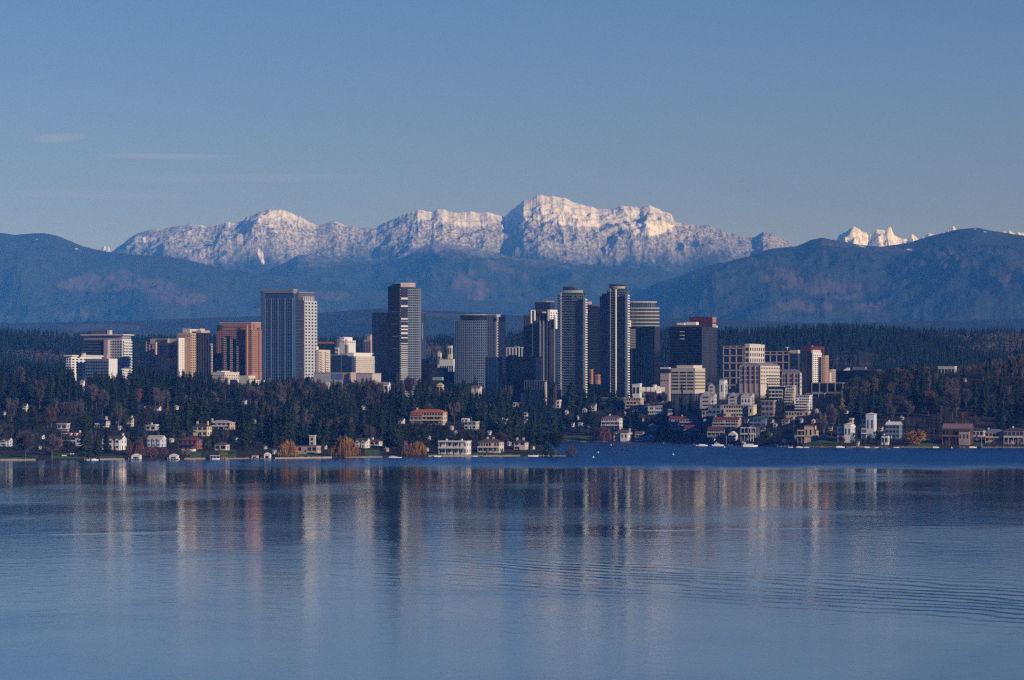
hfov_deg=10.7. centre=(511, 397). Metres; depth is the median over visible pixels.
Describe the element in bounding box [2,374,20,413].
conifer tree
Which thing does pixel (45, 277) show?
hills
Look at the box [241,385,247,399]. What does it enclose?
broadleaf tree
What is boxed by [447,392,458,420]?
conifer tree
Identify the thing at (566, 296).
window
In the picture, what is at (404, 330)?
apartment tower
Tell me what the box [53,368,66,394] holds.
conifer tree
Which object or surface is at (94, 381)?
conifer tree
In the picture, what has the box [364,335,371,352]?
columned building
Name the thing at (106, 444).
conifer tree
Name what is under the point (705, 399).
condominium
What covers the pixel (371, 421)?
conifer tree
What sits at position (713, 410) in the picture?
apartment building
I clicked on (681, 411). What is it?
conifer tree
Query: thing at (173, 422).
broadleaf tree
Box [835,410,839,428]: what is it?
conifer tree
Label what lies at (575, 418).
conifer tree
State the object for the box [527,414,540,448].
conifer tree
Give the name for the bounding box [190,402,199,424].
conifer tree
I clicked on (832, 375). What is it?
apartment building
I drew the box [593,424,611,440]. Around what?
willow tree
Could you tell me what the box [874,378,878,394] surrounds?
bare tree
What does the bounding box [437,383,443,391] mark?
house
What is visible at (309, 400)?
conifer tree
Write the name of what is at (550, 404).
conifer tree
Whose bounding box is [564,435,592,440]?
lawn
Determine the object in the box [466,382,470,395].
conifer tree
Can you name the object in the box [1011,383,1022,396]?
broadleaf tree
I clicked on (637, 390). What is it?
house
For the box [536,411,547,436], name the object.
conifer tree
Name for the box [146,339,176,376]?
hotel
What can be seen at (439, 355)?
house
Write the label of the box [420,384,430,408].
conifer tree
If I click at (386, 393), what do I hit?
conifer tree
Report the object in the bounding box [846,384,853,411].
conifer tree
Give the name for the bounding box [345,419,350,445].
conifer tree
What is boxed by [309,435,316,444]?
garden tower
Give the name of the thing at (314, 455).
lawn
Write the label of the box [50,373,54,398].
conifer tree
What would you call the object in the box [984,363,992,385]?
conifer tree
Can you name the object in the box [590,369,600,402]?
brick building
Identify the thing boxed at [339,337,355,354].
hillside building
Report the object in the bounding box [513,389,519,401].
bare tree
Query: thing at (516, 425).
conifer tree
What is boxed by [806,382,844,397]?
glass pavilion
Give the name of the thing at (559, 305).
window
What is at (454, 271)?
mountain
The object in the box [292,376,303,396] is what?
bare tree
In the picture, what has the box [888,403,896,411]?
bare tree
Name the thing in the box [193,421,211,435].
house
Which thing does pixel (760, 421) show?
house
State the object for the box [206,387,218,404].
broadleaf tree
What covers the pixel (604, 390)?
broadleaf tree
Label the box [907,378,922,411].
conifer tree
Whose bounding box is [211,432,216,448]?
conifer tree
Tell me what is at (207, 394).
broadleaf tree
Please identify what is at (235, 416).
conifer tree
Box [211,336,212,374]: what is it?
office tower
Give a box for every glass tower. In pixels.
[372,312,426,381]
[670,322,717,398]
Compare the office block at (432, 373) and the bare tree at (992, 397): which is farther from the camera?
the office block at (432, 373)
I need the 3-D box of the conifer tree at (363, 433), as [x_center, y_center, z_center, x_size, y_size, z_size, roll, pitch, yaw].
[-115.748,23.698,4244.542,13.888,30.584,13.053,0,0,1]
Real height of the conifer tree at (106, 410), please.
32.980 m
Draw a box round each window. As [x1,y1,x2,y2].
[110,341,130,368]
[110,341,130,373]
[110,341,130,376]
[219,327,255,371]
[219,327,255,371]
[221,327,255,369]
[356,368,375,372]
[558,295,581,398]
[558,295,583,391]
[558,305,559,396]
[562,296,581,391]
[562,296,581,401]
[562,298,581,400]
[564,296,584,388]
[607,291,624,396]
[607,294,609,385]
[607,304,624,391]
[613,292,624,396]
[613,292,627,393]
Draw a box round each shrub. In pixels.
[125,444,132,455]
[145,447,158,457]
[159,447,168,456]
[589,429,598,440]
[672,430,681,434]
[838,435,845,444]
[850,432,858,444]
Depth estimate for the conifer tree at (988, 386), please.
5199.43 m
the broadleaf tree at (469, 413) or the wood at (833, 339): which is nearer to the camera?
the broadleaf tree at (469, 413)
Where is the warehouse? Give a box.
[836,367,880,384]
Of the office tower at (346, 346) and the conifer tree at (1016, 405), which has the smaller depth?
the conifer tree at (1016, 405)
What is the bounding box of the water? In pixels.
[0,442,1023,679]
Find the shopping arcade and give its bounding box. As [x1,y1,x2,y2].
[314,372,380,385]
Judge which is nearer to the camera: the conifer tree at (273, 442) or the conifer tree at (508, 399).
the conifer tree at (273, 442)
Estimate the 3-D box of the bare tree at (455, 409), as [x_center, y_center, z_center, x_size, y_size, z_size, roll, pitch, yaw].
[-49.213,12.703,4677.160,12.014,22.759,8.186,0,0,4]
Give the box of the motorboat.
[743,444,757,446]
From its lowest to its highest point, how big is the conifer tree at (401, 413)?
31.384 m
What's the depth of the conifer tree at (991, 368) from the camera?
5393.12 m
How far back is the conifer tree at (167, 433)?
4245.39 m
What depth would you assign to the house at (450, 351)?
7797.70 m
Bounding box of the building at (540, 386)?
[524,380,546,406]
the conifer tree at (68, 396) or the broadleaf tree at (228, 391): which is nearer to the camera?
the conifer tree at (68, 396)
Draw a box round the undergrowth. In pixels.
[0,370,1023,455]
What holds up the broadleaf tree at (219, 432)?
on the ground at (989, 422)
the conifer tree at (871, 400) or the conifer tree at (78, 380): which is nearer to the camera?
the conifer tree at (871, 400)
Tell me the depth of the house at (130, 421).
4445.59 m
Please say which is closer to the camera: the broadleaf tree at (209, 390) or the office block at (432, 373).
the broadleaf tree at (209, 390)
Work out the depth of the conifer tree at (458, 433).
4411.65 m
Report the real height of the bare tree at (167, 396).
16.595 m
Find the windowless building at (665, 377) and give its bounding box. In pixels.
[660,367,670,402]
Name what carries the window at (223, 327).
in the brick tower at (237, 346)
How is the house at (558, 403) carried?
on the ground at (989, 422)
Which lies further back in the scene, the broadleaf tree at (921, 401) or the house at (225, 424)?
the broadleaf tree at (921, 401)
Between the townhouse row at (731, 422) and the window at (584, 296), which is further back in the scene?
the window at (584, 296)
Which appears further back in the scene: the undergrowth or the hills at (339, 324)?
the hills at (339, 324)
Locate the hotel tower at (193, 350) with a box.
[177,328,210,378]
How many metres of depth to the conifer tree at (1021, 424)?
4997.18 m
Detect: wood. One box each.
[0,322,1023,382]
[0,355,1023,455]
[7,330,1023,369]
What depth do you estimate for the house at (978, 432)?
4973.46 m
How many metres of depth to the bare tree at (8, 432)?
4085.72 m
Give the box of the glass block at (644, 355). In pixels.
[629,320,659,397]
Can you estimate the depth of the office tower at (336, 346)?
6901.92 m
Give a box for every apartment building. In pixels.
[315,347,329,371]
[506,346,522,356]
[595,398,625,409]
[625,398,643,411]
[708,405,723,415]
[724,404,756,416]
[761,400,776,417]
[768,386,784,400]
[784,385,795,404]
[784,405,794,412]
[794,395,811,410]
[829,369,835,381]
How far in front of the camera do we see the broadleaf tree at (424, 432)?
4186.27 m
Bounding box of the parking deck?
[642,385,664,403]
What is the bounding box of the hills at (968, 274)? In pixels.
[629,228,1023,322]
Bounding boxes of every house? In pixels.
[0,437,12,445]
[22,403,28,411]
[56,423,70,428]
[61,430,82,445]
[94,416,110,426]
[101,433,126,449]
[127,416,133,425]
[146,423,158,430]
[147,435,165,446]
[154,406,160,410]
[178,435,201,448]
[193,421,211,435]
[209,418,234,429]
[214,442,229,449]
[297,445,321,452]
[355,438,369,447]
[370,438,381,445]
[380,382,390,392]
[398,418,404,423]
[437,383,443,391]
[438,351,441,366]
[438,439,470,454]
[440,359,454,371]
[448,345,452,358]
[463,421,479,428]
[471,385,481,396]
[513,438,528,449]
[554,400,561,407]
[589,403,596,410]
[601,414,622,429]
[613,428,631,441]
[632,383,641,397]
[635,431,644,440]
[644,400,650,406]
[644,435,655,441]
[648,424,658,430]
[701,410,707,416]
[728,431,737,441]
[740,426,759,441]
[750,416,768,426]
[781,419,789,424]
[782,430,796,441]
[837,423,855,442]
[861,413,876,438]
[881,434,889,444]
[885,420,902,438]
[938,366,956,372]
[942,422,973,444]
[973,428,985,436]
[985,428,1003,442]
[1003,426,1023,444]
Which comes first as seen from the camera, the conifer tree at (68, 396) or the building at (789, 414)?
the conifer tree at (68, 396)
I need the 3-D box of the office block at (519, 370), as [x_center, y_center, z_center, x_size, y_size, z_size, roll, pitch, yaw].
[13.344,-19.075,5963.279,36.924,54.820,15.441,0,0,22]
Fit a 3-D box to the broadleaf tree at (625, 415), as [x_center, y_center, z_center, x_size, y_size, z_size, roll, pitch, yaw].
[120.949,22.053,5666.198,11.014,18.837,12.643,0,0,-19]
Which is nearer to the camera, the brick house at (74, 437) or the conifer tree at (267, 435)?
the brick house at (74, 437)
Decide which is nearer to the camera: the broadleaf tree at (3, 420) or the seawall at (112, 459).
the seawall at (112, 459)
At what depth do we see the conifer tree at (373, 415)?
4402.32 m
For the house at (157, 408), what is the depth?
4770.32 m
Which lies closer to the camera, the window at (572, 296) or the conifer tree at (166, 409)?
the conifer tree at (166, 409)
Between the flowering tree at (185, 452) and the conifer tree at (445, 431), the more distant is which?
the conifer tree at (445, 431)
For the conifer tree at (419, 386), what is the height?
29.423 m
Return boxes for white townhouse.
[647,405,665,413]
[667,408,677,415]
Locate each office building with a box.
[212,371,238,384]
[348,353,375,372]
[671,365,704,411]
[723,344,764,392]
[740,363,779,396]
[765,347,799,385]
[782,369,801,394]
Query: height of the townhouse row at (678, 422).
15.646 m
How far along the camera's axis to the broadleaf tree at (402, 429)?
4244.66 m
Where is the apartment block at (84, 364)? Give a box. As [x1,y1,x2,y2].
[64,353,117,384]
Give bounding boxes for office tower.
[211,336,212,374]
[261,289,316,382]
[335,339,338,354]
[345,339,348,352]
[455,313,505,402]
[586,301,599,383]
[629,301,658,325]
[689,317,715,326]
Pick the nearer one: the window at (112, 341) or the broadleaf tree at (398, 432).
the broadleaf tree at (398, 432)
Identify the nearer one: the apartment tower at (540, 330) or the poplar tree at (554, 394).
the poplar tree at (554, 394)
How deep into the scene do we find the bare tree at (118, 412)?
4399.11 m
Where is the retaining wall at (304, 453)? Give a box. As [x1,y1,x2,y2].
[277,452,317,453]
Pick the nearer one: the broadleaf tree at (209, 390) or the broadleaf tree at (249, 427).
the broadleaf tree at (249, 427)
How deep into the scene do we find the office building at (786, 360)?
6104.23 m
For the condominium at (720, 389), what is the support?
on the ground at (989, 422)
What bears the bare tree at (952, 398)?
on the ground at (989, 422)
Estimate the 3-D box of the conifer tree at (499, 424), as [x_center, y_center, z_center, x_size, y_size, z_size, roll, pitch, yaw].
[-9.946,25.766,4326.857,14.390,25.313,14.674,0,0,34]
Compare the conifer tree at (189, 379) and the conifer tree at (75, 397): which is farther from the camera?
the conifer tree at (189, 379)
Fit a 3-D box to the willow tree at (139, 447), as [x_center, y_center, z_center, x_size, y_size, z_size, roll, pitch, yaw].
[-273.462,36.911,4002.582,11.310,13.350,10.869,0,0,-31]
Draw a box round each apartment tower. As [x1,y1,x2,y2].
[82,330,133,378]
[388,283,420,396]
[523,301,557,397]
[557,286,586,404]
[600,284,629,397]
[801,346,828,394]
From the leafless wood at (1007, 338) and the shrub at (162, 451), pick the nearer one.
the shrub at (162, 451)
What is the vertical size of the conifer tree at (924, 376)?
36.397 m
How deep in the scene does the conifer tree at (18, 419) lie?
4210.58 m
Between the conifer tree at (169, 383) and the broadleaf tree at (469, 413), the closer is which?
the broadleaf tree at (469, 413)
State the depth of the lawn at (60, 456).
3963.95 m
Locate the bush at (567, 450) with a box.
[565,445,578,455]
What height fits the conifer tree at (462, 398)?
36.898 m
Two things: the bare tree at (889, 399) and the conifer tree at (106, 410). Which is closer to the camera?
the conifer tree at (106, 410)
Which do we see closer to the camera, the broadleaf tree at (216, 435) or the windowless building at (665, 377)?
the broadleaf tree at (216, 435)
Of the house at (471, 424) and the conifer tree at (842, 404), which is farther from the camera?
the conifer tree at (842, 404)
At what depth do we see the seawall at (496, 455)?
4177.87 m
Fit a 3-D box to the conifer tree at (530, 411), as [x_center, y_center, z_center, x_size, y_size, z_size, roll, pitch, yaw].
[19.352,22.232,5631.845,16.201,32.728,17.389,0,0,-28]
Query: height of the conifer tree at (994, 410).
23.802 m
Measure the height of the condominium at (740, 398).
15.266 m
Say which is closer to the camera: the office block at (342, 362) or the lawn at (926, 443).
the lawn at (926, 443)
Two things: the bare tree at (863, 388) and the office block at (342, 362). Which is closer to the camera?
the bare tree at (863, 388)
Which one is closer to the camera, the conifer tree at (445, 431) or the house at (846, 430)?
the conifer tree at (445, 431)
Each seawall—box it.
[0,459,35,460]
[100,458,123,459]
[226,457,249,458]
[275,457,331,458]
[345,456,381,457]
[429,455,477,456]
[479,455,519,456]
[770,445,791,446]
[846,446,886,447]
[898,446,932,447]
[982,446,1023,447]
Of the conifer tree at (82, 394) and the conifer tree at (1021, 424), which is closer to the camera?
the conifer tree at (82, 394)
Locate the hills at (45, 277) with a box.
[0,233,557,322]
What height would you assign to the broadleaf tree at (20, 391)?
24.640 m
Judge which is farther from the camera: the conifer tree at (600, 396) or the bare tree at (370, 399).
the conifer tree at (600, 396)
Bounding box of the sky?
[0,0,1023,251]
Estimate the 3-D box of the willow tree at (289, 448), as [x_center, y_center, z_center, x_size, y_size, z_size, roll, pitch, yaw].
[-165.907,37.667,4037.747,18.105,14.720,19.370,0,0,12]
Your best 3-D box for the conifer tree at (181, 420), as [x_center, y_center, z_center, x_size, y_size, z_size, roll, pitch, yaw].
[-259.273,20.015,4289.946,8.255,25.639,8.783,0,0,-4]
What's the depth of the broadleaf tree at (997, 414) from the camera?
5031.60 m
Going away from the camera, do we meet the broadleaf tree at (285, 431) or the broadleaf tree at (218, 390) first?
the broadleaf tree at (285, 431)
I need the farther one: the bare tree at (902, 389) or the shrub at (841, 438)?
the bare tree at (902, 389)
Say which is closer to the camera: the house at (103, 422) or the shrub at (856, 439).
the house at (103, 422)
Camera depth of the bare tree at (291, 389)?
4976.06 m
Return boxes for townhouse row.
[668,415,704,429]
[684,425,703,434]
[707,426,727,436]
[712,415,741,428]
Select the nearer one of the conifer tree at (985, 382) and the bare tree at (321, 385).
the bare tree at (321, 385)
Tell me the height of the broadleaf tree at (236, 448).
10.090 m
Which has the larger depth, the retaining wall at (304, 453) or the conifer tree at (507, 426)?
the conifer tree at (507, 426)
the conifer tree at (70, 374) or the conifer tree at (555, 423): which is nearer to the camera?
the conifer tree at (70, 374)
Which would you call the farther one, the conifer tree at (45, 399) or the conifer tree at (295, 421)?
the conifer tree at (45, 399)
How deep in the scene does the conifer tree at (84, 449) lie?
3962.93 m
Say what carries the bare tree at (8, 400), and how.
on the ground at (989, 422)
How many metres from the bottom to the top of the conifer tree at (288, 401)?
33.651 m
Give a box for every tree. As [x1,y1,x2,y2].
[0,417,9,436]
[1,375,10,406]
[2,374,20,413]
[2,423,14,446]
[6,398,11,414]
[6,402,15,420]
[7,420,19,442]
[11,399,19,415]
[14,367,24,381]
[14,381,26,405]
[15,430,34,458]
[16,412,24,432]
[19,374,37,408]
[24,363,28,382]
[26,411,39,428]
[28,403,36,416]
[29,422,38,450]
[32,367,46,406]
[35,381,44,408]
[39,377,51,411]
[40,433,62,459]
[41,382,58,416]
[42,411,50,427]
[45,407,58,427]
[47,428,60,450]
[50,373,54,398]
[52,380,64,411]
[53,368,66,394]
[56,371,67,401]
[59,400,73,417]
[63,431,68,448]
[65,376,73,401]
[65,439,71,450]
[66,366,79,396]
[66,389,71,403]
[71,376,79,402]
[71,385,79,414]
[72,383,80,414]
[74,399,85,416]
[74,417,82,430]
[74,422,95,456]
[75,404,83,426]
[76,371,80,385]
[78,386,84,405]
[80,392,92,410]
[80,412,94,435]
[86,384,98,408]
[86,410,96,422]
[91,374,96,400]
[93,436,100,456]
[94,428,102,453]
[95,371,106,404]
[95,389,109,416]
[99,427,105,437]
[102,428,111,452]
[103,383,111,415]
[109,401,122,425]
[110,384,115,408]
[111,385,126,424]
[111,392,121,424]
[113,404,125,425]
[115,403,121,421]
[119,377,124,392]
[120,377,128,399]
[120,386,130,423]
[121,387,129,413]
[126,371,130,390]
[126,426,133,442]
[127,376,140,415]
[128,427,137,444]
[129,369,143,404]
[131,439,144,454]
[135,388,142,401]
[138,412,149,428]
[141,373,145,403]
[141,404,147,423]
[141,411,153,426]
[142,385,154,404]
[143,432,147,443]
[147,397,150,413]
[151,387,160,405]
[154,387,164,405]
[155,383,169,404]
[157,411,168,442]
[162,394,170,405]
[163,400,169,432]
[163,409,172,437]
[163,413,182,438]
[166,370,173,396]
[168,376,183,405]
[171,383,179,407]
[176,393,184,408]
[179,409,184,435]
[180,400,195,436]
[180,449,190,457]
[181,371,186,388]
[184,373,194,395]
[184,383,197,421]
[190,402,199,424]
[193,377,199,399]
[193,388,215,429]
[195,378,200,405]
[200,381,208,397]
[202,435,211,452]
[204,391,218,405]
[204,403,213,418]
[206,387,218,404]
[209,379,223,397]
[209,401,221,416]
[209,430,220,442]
[211,399,219,420]
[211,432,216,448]
[213,402,229,420]
[218,429,222,441]
[219,377,230,398]
[221,429,229,438]
[226,382,234,398]
[226,428,235,443]
[227,401,233,420]
[231,385,238,406]
[231,387,241,398]
[233,405,239,425]
[233,441,241,452]
[234,404,248,435]
[235,416,251,448]
[236,421,256,446]
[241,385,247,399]
[246,405,256,425]
[247,385,254,402]
[254,388,263,409]
[255,395,264,426]
[255,424,261,438]
[258,403,272,440]
[263,418,270,444]
[264,382,268,407]
[267,385,273,410]
[267,405,280,418]
[269,407,277,439]
[269,421,279,446]
[272,378,279,396]
[272,387,283,415]
[276,403,292,445]
[276,439,300,456]
[278,422,297,443]
[280,401,300,442]
[286,385,292,396]
[286,387,290,420]
[287,404,301,441]
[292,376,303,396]
[294,401,299,420]
[297,401,310,441]
[300,422,308,444]
[303,417,310,426]
[305,389,313,419]
[306,400,314,432]
[309,384,315,400]
[310,406,332,444]
[310,411,315,434]
[314,388,322,401]
[315,380,326,394]
[320,413,332,446]
[323,408,341,425]
[324,383,336,412]
[328,435,360,457]
[329,409,340,442]
[331,404,356,443]
[335,379,343,406]
[338,404,342,429]
[341,390,355,400]
[342,385,349,396]
[343,391,351,412]
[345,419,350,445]
[347,378,354,398]
[347,394,359,420]
[348,402,355,433]
[353,389,363,406]
[356,411,371,438]
[357,385,368,408]
[363,377,373,403]
[366,395,373,406]
[366,424,375,439]
[367,405,378,434]
[367,411,374,438]
[370,381,377,400]
[373,381,383,397]
[375,405,380,432]
[376,408,386,437]
[377,402,386,432]
[380,387,384,404]
[383,389,388,409]
[383,411,395,447]
[386,402,395,421]
[389,386,395,416]
[390,426,404,447]
[394,382,405,415]
[394,390,409,422]
[394,426,407,440]
[394,438,402,451]
[395,391,407,422]
[398,443,414,455]
[402,426,407,443]
[403,376,415,396]
[404,397,415,415]
[406,423,413,435]
[407,394,415,421]
[409,389,414,409]
[411,421,417,441]
[412,424,430,444]
[412,441,427,455]
[413,387,422,409]
[414,380,422,394]
[419,383,425,404]
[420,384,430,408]
[425,402,431,408]
[429,388,436,408]
[430,421,435,444]
[432,427,438,449]
[435,423,443,439]
[437,390,452,410]
[441,423,449,439]
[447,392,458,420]
[448,401,460,423]
[454,380,466,417]
[454,423,461,439]
[455,384,464,418]
[462,382,467,401]
[463,430,474,444]
[464,397,476,420]
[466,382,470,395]
[471,398,476,420]
[473,430,481,443]
[475,430,483,450]
[476,402,487,423]
[479,400,487,428]
[485,402,498,434]
[494,416,506,443]
[494,432,506,440]
[495,387,506,414]
[498,397,506,418]
[502,404,515,443]
[504,384,512,409]
[510,408,523,441]
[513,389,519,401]
[518,387,525,410]
[519,410,525,434]
[521,412,530,436]
[523,421,527,439]
[524,404,532,430]
[525,387,533,407]
[526,419,536,446]
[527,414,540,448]
[534,429,544,448]
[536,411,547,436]
[540,432,553,455]
[541,389,546,412]
[543,433,551,446]
[546,409,560,427]
[547,386,552,399]
[548,391,552,410]
[548,429,563,454]
[550,410,558,432]
[553,383,557,409]
[556,410,564,430]
[561,379,582,410]
[564,394,572,410]
[564,413,571,431]
[573,410,577,422]
[579,387,585,408]
[582,412,592,432]
[583,390,591,410]
[588,411,599,433]
[590,387,596,403]
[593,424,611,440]
[595,388,608,397]
[597,388,605,409]
[612,389,621,409]
[623,410,632,423]
[625,410,634,436]
[631,409,641,428]
[645,392,650,402]
[649,392,656,405]
[655,393,662,404]
[661,392,667,402]
[671,391,677,430]
[679,384,684,415]
[684,394,687,415]
[687,393,693,412]
[693,394,697,409]
[742,417,749,426]
[763,426,771,439]
[765,384,769,399]
[780,402,786,418]
[791,418,799,439]
[818,411,826,439]
[821,406,828,422]
[825,402,836,435]
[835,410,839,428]
[838,387,845,408]
[840,414,846,425]
[842,385,857,404]
[846,376,856,400]
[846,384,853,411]
[850,384,866,416]
[853,396,865,425]
[854,395,863,420]
[860,379,868,391]
[860,411,867,423]
[865,386,870,403]
[866,390,878,412]
[867,376,877,405]
[867,402,872,412]
[872,430,880,443]
[874,372,882,386]
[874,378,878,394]
[874,388,888,417]
[881,373,886,389]
[883,393,893,412]
[884,373,893,387]
[884,391,895,404]
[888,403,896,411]
[890,407,895,417]
[893,382,900,405]
[896,382,907,394]
[902,400,914,415]
[902,429,928,444]
[905,378,914,400]
[907,366,921,397]
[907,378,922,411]
[912,393,925,414]
[919,370,926,391]
[919,373,926,403]
[921,390,936,415]
[923,368,930,390]
[926,368,934,382]
[926,377,939,413]
[926,417,933,428]
[927,376,931,390]
[931,416,940,433]
[935,374,943,398]
[944,384,952,392]
[944,388,960,418]
[949,379,959,390]
[959,388,972,403]
[960,366,967,380]
[960,384,974,407]
[968,416,975,424]
[969,382,980,408]
[978,377,991,405]
[978,384,990,416]
[983,376,992,402]
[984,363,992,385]
[985,389,991,414]
[988,357,994,382]
[989,380,995,394]
[989,392,994,409]
[991,396,996,416]
[992,408,1007,425]
[994,366,1000,381]
[995,370,1004,396]
[995,383,1005,411]
[996,413,1005,429]
[997,359,1008,384]
[999,389,1009,419]
[1001,384,1011,394]
[1005,392,1011,410]
[1005,416,1014,428]
[1006,354,1016,376]
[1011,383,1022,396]
[1012,392,1021,414]
[1015,354,1023,370]
[1019,417,1023,428]
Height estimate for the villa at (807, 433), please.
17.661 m
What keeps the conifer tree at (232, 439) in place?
on the ground at (989, 422)
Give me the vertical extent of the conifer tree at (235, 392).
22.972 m
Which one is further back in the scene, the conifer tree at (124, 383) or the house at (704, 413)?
the house at (704, 413)
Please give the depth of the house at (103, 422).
4413.97 m
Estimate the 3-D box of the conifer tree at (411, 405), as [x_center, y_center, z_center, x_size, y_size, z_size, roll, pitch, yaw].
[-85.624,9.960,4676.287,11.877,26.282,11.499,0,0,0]
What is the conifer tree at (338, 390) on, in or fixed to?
on the ground at (989, 422)
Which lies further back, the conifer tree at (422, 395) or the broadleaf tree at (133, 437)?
the conifer tree at (422, 395)
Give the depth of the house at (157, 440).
4120.42 m
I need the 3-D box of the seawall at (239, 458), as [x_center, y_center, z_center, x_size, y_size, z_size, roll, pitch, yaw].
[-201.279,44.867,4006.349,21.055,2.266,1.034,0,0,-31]
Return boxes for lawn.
[0,455,37,458]
[52,453,85,458]
[99,456,122,457]
[190,451,200,457]
[218,449,235,457]
[276,451,334,456]
[365,449,379,455]
[426,452,477,454]
[478,453,560,454]
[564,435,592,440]
[803,439,836,445]
[908,440,937,445]
[973,439,982,446]
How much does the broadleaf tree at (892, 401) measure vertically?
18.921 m
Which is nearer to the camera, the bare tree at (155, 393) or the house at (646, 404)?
the bare tree at (155, 393)
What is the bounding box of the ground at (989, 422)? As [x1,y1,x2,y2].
[0,342,1023,459]
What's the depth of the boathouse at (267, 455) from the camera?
4013.20 m
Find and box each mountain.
[99,226,1023,251]
[112,195,794,273]
[260,244,682,305]
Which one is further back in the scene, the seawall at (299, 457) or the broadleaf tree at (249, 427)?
the broadleaf tree at (249, 427)
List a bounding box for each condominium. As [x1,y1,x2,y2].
[697,391,716,408]
[707,379,727,399]
[726,393,754,404]
[736,383,739,392]
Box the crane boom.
[317,338,333,346]
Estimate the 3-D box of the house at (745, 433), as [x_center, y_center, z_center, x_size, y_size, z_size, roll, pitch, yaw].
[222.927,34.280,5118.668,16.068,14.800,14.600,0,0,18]
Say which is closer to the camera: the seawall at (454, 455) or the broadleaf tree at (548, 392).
the seawall at (454, 455)
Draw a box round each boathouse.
[129,454,141,459]
[169,454,178,458]
[250,454,258,458]
[262,452,270,458]
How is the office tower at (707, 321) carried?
on the ground at (989, 422)
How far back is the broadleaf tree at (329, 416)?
4393.49 m
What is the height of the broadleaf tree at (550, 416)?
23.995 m
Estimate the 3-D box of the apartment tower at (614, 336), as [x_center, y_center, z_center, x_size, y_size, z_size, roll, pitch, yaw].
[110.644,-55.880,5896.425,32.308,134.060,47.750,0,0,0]
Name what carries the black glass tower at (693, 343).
on the ground at (989, 422)
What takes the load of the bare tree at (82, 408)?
on the ground at (989, 422)
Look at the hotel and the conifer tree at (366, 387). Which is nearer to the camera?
the conifer tree at (366, 387)
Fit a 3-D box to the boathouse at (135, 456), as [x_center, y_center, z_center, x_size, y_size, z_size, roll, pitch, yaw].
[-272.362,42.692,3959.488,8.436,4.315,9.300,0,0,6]
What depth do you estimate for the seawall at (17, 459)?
3917.23 m
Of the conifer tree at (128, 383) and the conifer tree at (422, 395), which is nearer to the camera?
the conifer tree at (422, 395)
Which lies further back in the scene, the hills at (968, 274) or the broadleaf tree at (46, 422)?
the hills at (968, 274)
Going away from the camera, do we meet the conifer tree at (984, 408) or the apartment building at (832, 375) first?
the conifer tree at (984, 408)
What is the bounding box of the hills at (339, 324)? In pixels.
[0,308,1023,341]
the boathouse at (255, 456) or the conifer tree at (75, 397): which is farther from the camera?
the conifer tree at (75, 397)
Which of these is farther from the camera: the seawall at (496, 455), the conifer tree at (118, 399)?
the conifer tree at (118, 399)
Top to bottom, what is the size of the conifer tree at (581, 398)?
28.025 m
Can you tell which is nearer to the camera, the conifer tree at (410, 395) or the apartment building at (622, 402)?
the conifer tree at (410, 395)
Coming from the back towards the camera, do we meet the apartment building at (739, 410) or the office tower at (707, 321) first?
the office tower at (707, 321)
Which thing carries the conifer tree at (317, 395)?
on the ground at (989, 422)
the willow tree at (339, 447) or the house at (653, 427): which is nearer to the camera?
the willow tree at (339, 447)
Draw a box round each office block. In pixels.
[330,353,353,371]
[421,359,454,387]
[506,355,540,401]
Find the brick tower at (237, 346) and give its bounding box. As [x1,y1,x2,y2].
[213,322,261,379]
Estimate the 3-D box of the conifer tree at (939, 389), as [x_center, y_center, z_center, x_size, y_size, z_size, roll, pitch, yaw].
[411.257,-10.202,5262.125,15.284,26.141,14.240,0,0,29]
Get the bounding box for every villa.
[409,408,447,424]
[477,437,503,452]
[797,424,818,443]
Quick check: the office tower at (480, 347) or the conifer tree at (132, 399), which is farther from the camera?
the office tower at (480, 347)
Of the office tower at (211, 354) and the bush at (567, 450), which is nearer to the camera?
the bush at (567, 450)
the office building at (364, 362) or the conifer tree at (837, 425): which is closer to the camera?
the conifer tree at (837, 425)
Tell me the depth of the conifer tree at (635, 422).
5651.29 m
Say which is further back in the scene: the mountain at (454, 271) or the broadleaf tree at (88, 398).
the mountain at (454, 271)
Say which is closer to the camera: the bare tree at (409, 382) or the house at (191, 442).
the house at (191, 442)
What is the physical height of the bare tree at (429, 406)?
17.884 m
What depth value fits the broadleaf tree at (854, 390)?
5243.38 m
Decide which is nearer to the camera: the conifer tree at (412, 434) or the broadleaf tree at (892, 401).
the conifer tree at (412, 434)
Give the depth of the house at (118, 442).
4049.68 m
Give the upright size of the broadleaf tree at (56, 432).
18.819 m
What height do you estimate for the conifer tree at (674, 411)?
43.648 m
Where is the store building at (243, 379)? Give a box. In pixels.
[239,376,264,384]
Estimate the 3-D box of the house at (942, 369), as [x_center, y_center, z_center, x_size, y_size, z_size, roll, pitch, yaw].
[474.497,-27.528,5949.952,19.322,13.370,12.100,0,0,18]
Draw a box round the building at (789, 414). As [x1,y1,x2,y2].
[785,411,811,417]
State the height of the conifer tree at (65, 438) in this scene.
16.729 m
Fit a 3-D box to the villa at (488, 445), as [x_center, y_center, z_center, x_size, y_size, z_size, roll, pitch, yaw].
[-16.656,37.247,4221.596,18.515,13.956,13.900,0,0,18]

